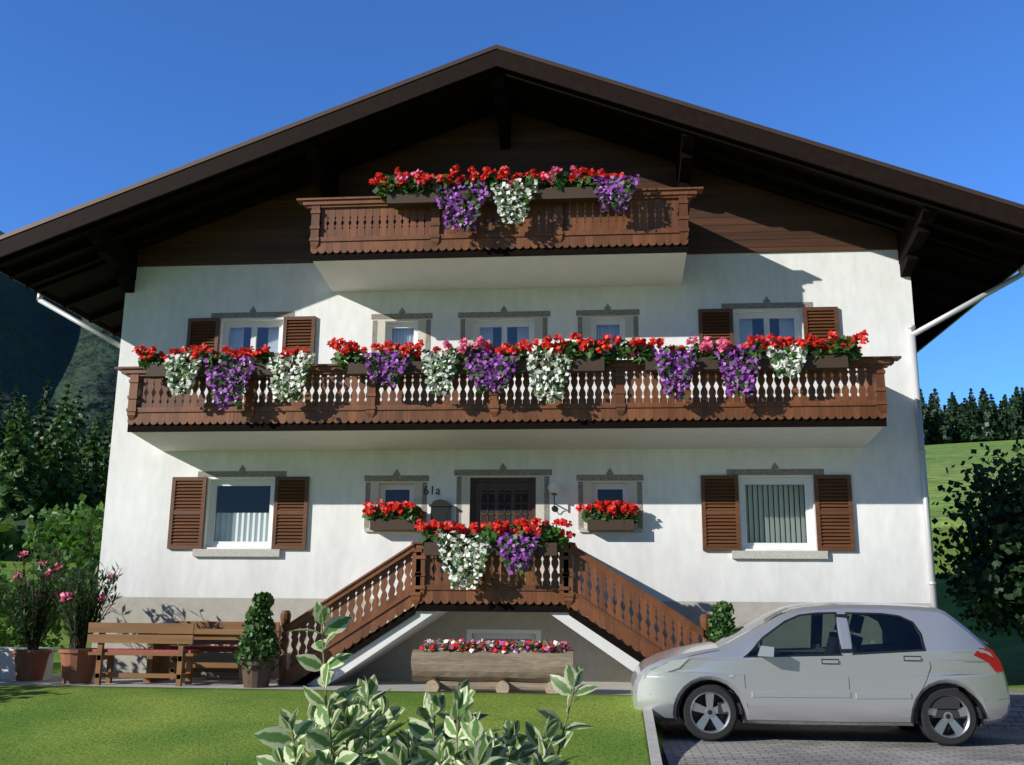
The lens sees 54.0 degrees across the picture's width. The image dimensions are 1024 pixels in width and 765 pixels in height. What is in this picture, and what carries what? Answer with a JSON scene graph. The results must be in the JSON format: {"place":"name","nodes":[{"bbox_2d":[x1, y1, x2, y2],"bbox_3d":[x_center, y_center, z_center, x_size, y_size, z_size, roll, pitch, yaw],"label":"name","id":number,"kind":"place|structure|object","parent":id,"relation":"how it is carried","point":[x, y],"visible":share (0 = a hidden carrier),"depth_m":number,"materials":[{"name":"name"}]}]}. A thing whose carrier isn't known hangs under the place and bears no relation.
{"place":"outdoors","nodes":[
{"label":"outdoors","id":0,"kind":"place"},
{"bbox_2d":[0,231,120,473],"bbox_3d":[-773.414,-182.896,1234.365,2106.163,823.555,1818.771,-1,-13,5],"label":"mountain","id":1,"kind":"structure","parent":0,"point":[40,344],"depth_m":957.16,"materials":[{"name":"green plant"}]},
{"bbox_2d":[0,675,630,694],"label":"terrace paving","id":2,"kind":"structure","parent":0,"point":[400,685],"depth_m":14.43,"materials":[{"name":"grey stone"}]},
{"bbox_2d":[0,647,58,679],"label":"garden wall","id":3,"kind":"structure","parent":2,"relation":"on","point":[7,667],"depth_m":15.10,"materials":[{"name":"white concrete"}]},
{"bbox_2d":[0,554,120,683],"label":"potted oleanders","id":4,"kind":"object","parent":2,"relation":"on","point":[78,663],"visible":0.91,"depth_m":14.74,"materials":[{"name":"ceramic"}]},
{"bbox_2d":[0,547,124,647],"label":"oleander flowers","id":5,"kind":"object","parent":4,"relation":"on","point":[58,566],"visible":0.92,"depth_m":14.82,"materials":[{"name":"plant"}]},
{"bbox_2d":[87,621,279,685],"bbox_3d":[-4.808,4.027,15.025,2.325,0.860,1.790,-1,-13,5],"label":"bench","id":6,"kind":"object","parent":2,"relation":"on","point":[159,638],"visible":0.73,"depth_m":14.32,"materials":[{"name":"brown wood"}]},
{"bbox_2d":[240,660,274,687],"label":"topiary pots","id":7,"kind":"object","parent":2,"relation":"on","point":[256,677],"visible":0.38,"depth_m":13.92,"materials":[{"name":"brown ceramic"}]},
{"bbox_2d":[234,591,735,674],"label":"potted shrubs","id":8,"kind":"object","parent":7,"relation":"in","point":[259,635],"visible":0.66,"depth_m":14.04,"materials":[{"name":"green plant"}]},
{"bbox_2d":[411,649,573,693],"bbox_3d":[-0.254,3.850,13.401,2.150,0.569,0.457,-1,-13,5],"label":"trough planter","id":9,"kind":"object","parent":2,"relation":"on","point":[487,670],"visible":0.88,"depth_m":13.26,"materials":[{"name":"brown wood"}]},
{"bbox_2d":[419,638,569,653],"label":"trough flowers","id":10,"kind":"object","parent":9,"relation":"in","point":[506,645],"visible":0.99,"depth_m":13.40,"materials":[{"name":"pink plant"}]},
{"bbox_2d":[277,542,709,684],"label":"stairs","id":11,"kind":"structure","parent":2,"relation":"on","point":[613,635],"depth_m":14.44,"materials":[{"name":"brown wood"}]},
{"bbox_2d":[411,542,576,611],"bbox_3d":[-0.241,2.916,15.009,2.400,0.985,1.600,-1,-13,5],"label":"landing balustrade","id":12,"kind":"object","parent":11,"relation":"on","point":[514,593],"visible":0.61,"depth_m":14.43,"materials":[{"name":"brown wood"}]},
{"bbox_2d":[0,527,1023,764],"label":"lawn","id":13,"kind":"structure","parent":0,"point":[71,725],"depth_m":11.34,"materials":[{"name":"green plant"}]},
{"bbox_2d":[0,493,104,651],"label":"hedge","id":14,"kind":"object","parent":13,"relation":"on","point":[84,518],"visible":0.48,"depth_m":18.76,"materials":[{"name":"green plant"}]},
{"bbox_2d":[224,601,598,764],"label":"dogwood","id":15,"kind":"object","parent":13,"relation":"on","point":[350,712],"depth_m":2.94,"materials":[{"name":"green plant"}]},
{"bbox_2d":[92,250,930,682],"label":"house walls","id":16,"kind":"structure","parent":13,"relation":"on","point":[662,556],"depth_m":16.18,"materials":[{"name":"white paint"}]},
{"bbox_2d":[424,486,439,494],"bbox_3d":[-1.288,1.734,16.186,0.273,0.140,0.008,-1,-13,5],"label":"house number","id":17,"kind":"object","parent":16,"relation":"attached to","point":[438,491],"visible":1,"depth_m":16.18,"materials":[{"name":"black metal"}]},
{"bbox_2d":[429,481,559,524],"bbox_3d":[-0.281,1.904,15.928,2.100,0.670,0.260,-1,-13,5],"label":"mailbox and lamp","id":18,"kind":"object","parent":16,"relation":"attached to","point":[440,509],"visible":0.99,"depth_m":15.99,"materials":[{"name":"dark grey painted metal"},{"name":"white glass"}]},
{"bbox_2d":[296,186,703,291],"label":"balcony","id":19,"kind":"structure","parent":16,"relation":"attached to","point":[437,255],"depth_m":15.78,"materials":[{"name":"brown wood"}]},
{"bbox_2d":[370,520,633,530],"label":"window boxes","id":20,"kind":"object","parent":16,"relation":"attached to","point":[593,525],"depth_m":15.70,"materials":[{"name":"brown wood"}]},
{"bbox_2d":[115,355,901,451],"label":"balcony","id":21,"kind":"structure","parent":16,"relation":"attached to","point":[372,422],"depth_m":15.17,"materials":[{"name":"brown wood"}]},
{"bbox_2d":[131,164,868,589],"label":"balcony flowers","id":22,"kind":"object","parent":21,"relation":"on","point":[787,356],"depth_m":14.97,"materials":[{"name":"flower petals"},{"name":"green leaf"}]},
{"bbox_2d":[167,296,855,649],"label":"window surrounds","id":23,"kind":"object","parent":16,"relation":"attached to","point":[776,513],"depth_m":16.29,"materials":[{"name":"brown"}]},
{"bbox_2d":[0,44,1023,350],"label":"roof","id":24,"kind":"structure","parent":16,"relation":"on","point":[958,244],"depth_m":16.08,"materials":[{"name":"brown wood"}]},
{"bbox_2d":[6,265,1023,608],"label":"gutters and downpipes","id":25,"kind":"object","parent":24,"relation":"attached to","point":[1010,279],"visible":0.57,"depth_m":15.84,"materials":[{"name":"grey metal"}]},
{"bbox_2d":[137,111,897,266],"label":"gable cladding","id":26,"kind":"structure","parent":24,"relation":"attached to","point":[727,216],"depth_m":17.26,"materials":[{"name":"brown wood"}]},
{"bbox_2d":[643,708,668,764],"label":"kerb","id":27,"kind":"structure","parent":13,"relation":"on","point":[657,757],"depth_m":10.33,"materials":[{"name":"concrete"}]},
{"bbox_2d":[929,439,1023,642],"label":"bush","id":28,"kind":"object","parent":13,"relation":"on","point":[992,582],"visible":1,"depth_m":16.87,"materials":[{"name":"green plant"}]},
{"bbox_2d":[0,0,1023,409],"label":"sky","id":29,"kind":"structure","parent":0,"point":[99,98],"materials":[{"name":"blue"}]},
{"bbox_2d":[2,439,1023,562],"bbox_3d":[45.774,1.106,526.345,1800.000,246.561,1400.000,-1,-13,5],"label":"meadow","id":30,"kind":"structure","parent":0,"point":[941,457],"depth_m":143.37,"materials":[{"name":"green plant"}]},
{"bbox_2d":[0,516,101,561],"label":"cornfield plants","id":31,"kind":"object","parent":30,"relation":"on","point":[12,541],"visible":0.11,"depth_m":56.81,"materials":[{"name":"green plant"}]},
{"bbox_2d":[0,380,114,525],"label":"trees","id":32,"kind":"object","parent":30,"relation":"on","point":[58,477],"visible":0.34,"depth_m":78.55,"materials":[{"name":"green plant"}]},
{"bbox_2d":[922,415,928,442],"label":"forest conifer","id":33,"kind":"object","parent":30,"relation":"on","point":[925,431],"visible":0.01,"depth_m":423.00,"materials":[{"name":"green plant"}]},
{"bbox_2d":[920,388,933,444],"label":"forest conifer","id":34,"kind":"object","parent":30,"relation":"on","point":[921,394],"visible":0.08,"depth_m":445.98,"materials":[{"name":"green plant"}]},
{"bbox_2d":[921,397,939,444],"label":"forest conifer","id":35,"kind":"object","parent":30,"relation":"on","point":[925,413],"visible":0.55,"depth_m":435.35,"materials":[{"name":"green plant"}]},
{"bbox_2d":[926,393,934,443],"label":"forest conifer","id":36,"kind":"object","parent":30,"relation":"on","point":[930,402],"visible":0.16,"depth_m":470.54,"materials":[{"name":"green plant"}]},
{"bbox_2d":[927,388,951,443],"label":"forest conifer","id":37,"kind":"object","parent":30,"relation":"on","point":[937,424],"visible":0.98,"depth_m":434.08,"materials":[{"name":"green plant"}]},
{"bbox_2d":[932,406,949,442],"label":"forest conifer","id":38,"kind":"object","parent":30,"relation":"on","point":[947,429],"visible":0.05,"depth_m":440.44,"materials":[{"name":"green plant"}]},
{"bbox_2d":[942,405,949,419],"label":"forest conifer","id":39,"kind":"object","parent":30,"relation":"on","point":[945,412],"visible":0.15,"depth_m":489.71,"materials":[{"name":"green plant"}]},
{"bbox_2d":[946,397,957,442],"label":"forest conifer","id":40,"kind":"object","parent":30,"relation":"on","point":[951,420],"visible":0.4,"depth_m":459.75,"materials":[{"name":"green plant"}]},
{"bbox_2d":[949,404,973,442],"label":"forest conifer","id":41,"kind":"object","parent":30,"relation":"on","point":[957,424],"visible":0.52,"depth_m":446.43,"materials":[{"name":"green plant"}]},
{"bbox_2d":[956,400,983,442],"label":"forest conifer","id":42,"kind":"object","parent":30,"relation":"on","point":[970,429],"visible":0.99,"depth_m":433.61,"materials":[{"name":"green plant"}]},
{"bbox_2d":[966,388,982,441],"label":"forest conifer","id":43,"kind":"object","parent":30,"relation":"on","point":[971,400],"visible":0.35,"depth_m":448.59,"materials":[{"name":"green plant"}]},
{"bbox_2d":[972,403,982,441],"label":"forest conifer","id":44,"kind":"object","parent":30,"relation":"on","point":[978,416],"visible":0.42,"depth_m":445.99,"materials":[{"name":"green plant"}]},
{"bbox_2d":[978,388,986,418],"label":"forest conifer","id":45,"kind":"object","parent":30,"relation":"on","point":[983,396],"visible":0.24,"depth_m":457.70,"materials":[{"name":"green plant"}]},
{"bbox_2d":[979,390,989,409],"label":"forest conifer","id":46,"kind":"object","parent":30,"relation":"on","point":[988,399],"visible":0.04,"depth_m":490.86,"materials":[{"name":"green plant"}]},
{"bbox_2d":[982,412,998,440],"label":"forest conifer","id":47,"kind":"object","parent":30,"relation":"on","point":[984,426],"visible":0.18,"depth_m":437.68,"materials":[{"name":"green plant"}]},
{"bbox_2d":[979,401,1004,441],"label":"forest conifer","id":48,"kind":"object","parent":30,"relation":"on","point":[990,432],"visible":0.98,"depth_m":430.32,"materials":[{"name":"green plant"}]},
{"bbox_2d":[982,394,1006,439],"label":"forest conifer","id":49,"kind":"object","parent":30,"relation":"on","point":[998,420],"visible":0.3,"depth_m":441.45,"materials":[{"name":"green plant"}]},
{"bbox_2d":[997,400,1010,439],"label":"forest conifer","id":50,"kind":"object","parent":30,"relation":"on","point":[1002,417],"visible":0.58,"depth_m":450.89,"materials":[{"name":"green plant"}]},
{"bbox_2d":[1002,403,1006,418],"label":"forest conifer","id":51,"kind":"object","parent":30,"relation":"on","point":[1004,408],"visible":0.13,"depth_m":472.57,"materials":[{"name":"green plant"}]},
{"bbox_2d":[1002,395,1007,409],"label":"forest conifer","id":52,"kind":"object","parent":30,"relation":"on","point":[1004,399],"visible":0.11,"depth_m":515.86,"materials":[{"name":"green plant"}]},
{"bbox_2d":[1006,398,1012,424],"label":"forest conifer","id":53,"kind":"object","parent":30,"relation":"on","point":[1009,411],"visible":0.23,"depth_m":462.19,"materials":[{"name":"green plant"}]},
{"bbox_2d":[1006,386,1023,438],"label":"forest conifer","id":54,"kind":"object","parent":30,"relation":"on","point":[1018,400],"visible":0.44,"depth_m":435.12,"materials":[{"name":"green plant"}]},
{"bbox_2d":[1006,401,1023,439],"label":"forest conifer","id":55,"kind":"object","parent":30,"relation":"on","point":[1017,426],"visible":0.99,"depth_m":427.95,"materials":[{"name":"green plant"}]},
{"bbox_2d":[1021,392,1023,418],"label":"forest conifer","id":56,"kind":"object","parent":30,"relation":"on","point":[1022,403],"visible":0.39,"depth_m":437.52,"materials":[{"name":"green plant"}]},
{"bbox_2d":[679,683,977,745],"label":"car wheels","id":57,"kind":"object","parent":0,"point":[702,718],"visible":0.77,"depth_m":11.32,"materials":[{"name":"black rubber"}]},
{"bbox_2d":[630,602,1009,726],"bbox_3d":[3.553,3.348,12.169,4.195,1.362,2.180,-1,-13,5],"label":"car body","id":58,"kind":"object","parent":57,"relation":"on","point":[853,663],"visible":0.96,"depth_m":11.33,"materials":[{"name":"silver metal"}]},
{"bbox_2d":[659,689,1023,764],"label":"driveway paving","id":59,"kind":"structure","parent":0,"point":[996,743],"depth_m":11.06,"materials":[{"name":"grey stone"}]}
]}

